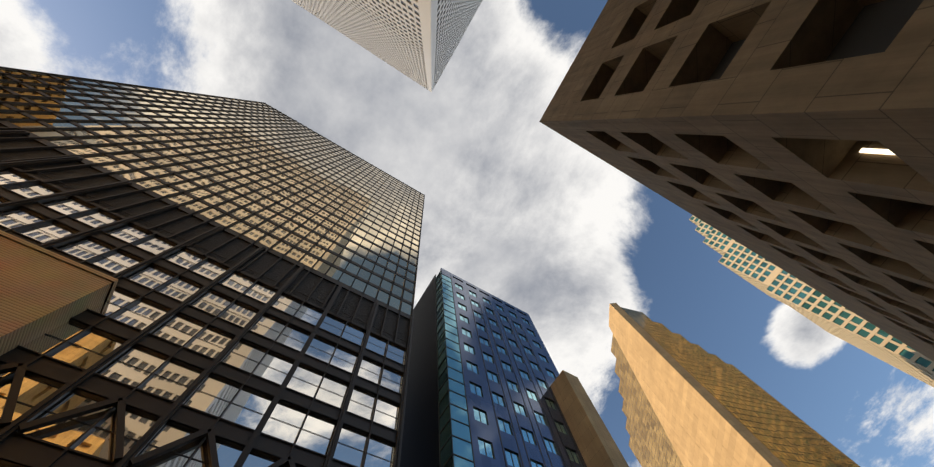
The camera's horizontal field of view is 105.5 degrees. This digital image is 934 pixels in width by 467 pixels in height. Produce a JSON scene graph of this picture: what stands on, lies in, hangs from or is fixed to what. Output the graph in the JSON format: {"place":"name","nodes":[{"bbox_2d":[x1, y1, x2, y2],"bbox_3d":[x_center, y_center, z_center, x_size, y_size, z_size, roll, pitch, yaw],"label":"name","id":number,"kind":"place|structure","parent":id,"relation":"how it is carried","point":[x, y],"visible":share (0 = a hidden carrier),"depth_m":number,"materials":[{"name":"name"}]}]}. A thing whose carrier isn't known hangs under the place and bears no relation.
{"place":"outdoors","nodes":[
{"label":"outdoors","id":0,"kind":"place"},
{"bbox_2d":[0,0,933,466],"label":"sky","id":1,"kind":"structure","parent":0,"point":[514,209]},
{"bbox_2d":[400,268,586,466],"bbox_3d":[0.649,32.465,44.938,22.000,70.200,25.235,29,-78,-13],"label":"skyscraper","id":2,"kind":"structure","parent":0,"point":[483,374],"depth_m":45.15,"materials":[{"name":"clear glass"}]},
{"label":"ground","id":3,"kind":"structure","parent":0,"visible":0},
{"bbox_2d":[0,230,118,355],"bbox_3d":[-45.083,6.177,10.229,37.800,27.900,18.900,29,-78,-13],"label":"building","id":4,"kind":"structure","parent":3,"relation":"on","point":[43,291],"depth_m":22.75,"materials":[{"name":"beige concrete"}]},
{"bbox_2d":[0,66,424,466],"bbox_3d":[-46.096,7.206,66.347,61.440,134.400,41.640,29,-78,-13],"label":"skyscraper","id":5,"kind":"structure","parent":3,"relation":"on","point":[259,260],"depth_m":33.82,"materials":[{"name":"grey glass"}]},
{"bbox_2d":[291,0,481,91],"bbox_3d":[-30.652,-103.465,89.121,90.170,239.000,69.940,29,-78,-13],"label":"skyscraper","id":6,"kind":"structure","parent":3,"relation":"on","point":[417,41],"depth_m":119.26,"materials":[{"name":"grey concrete"}]},
{"bbox_2d":[551,370,628,466],"bbox_3d":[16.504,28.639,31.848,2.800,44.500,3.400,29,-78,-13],"label":"building","id":7,"kind":"structure","parent":3,"relation":"on","point":[595,442],"depth_m":44.12,"materials":[{"name":"beige concrete"}]},
{"bbox_2d":[609,303,859,466],"bbox_3d":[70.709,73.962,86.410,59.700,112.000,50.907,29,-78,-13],"label":"skyscraper","id":8,"kind":"structure","parent":3,"relation":"on","point":[686,403],"depth_m":97.84,"materials":[{"name":"beige glass"}]},
{"bbox_2d":[539,0,933,360],"bbox_3d":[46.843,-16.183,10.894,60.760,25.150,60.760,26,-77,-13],"label":"limestone building","id":9,"kind":"structure","parent":3,"relation":"on","point":[794,138],"depth_m":10.42,"materials":[{"name":"brown stone"}]},
{"bbox_2d":[689,215,933,386],"bbox_3d":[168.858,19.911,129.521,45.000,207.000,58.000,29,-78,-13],"label":"skyscraper","id":10,"kind":"structure","parent":3,"relation":"on","point":[813,305],"depth_m":143.43,"materials":[{"name":"beige concrete"}]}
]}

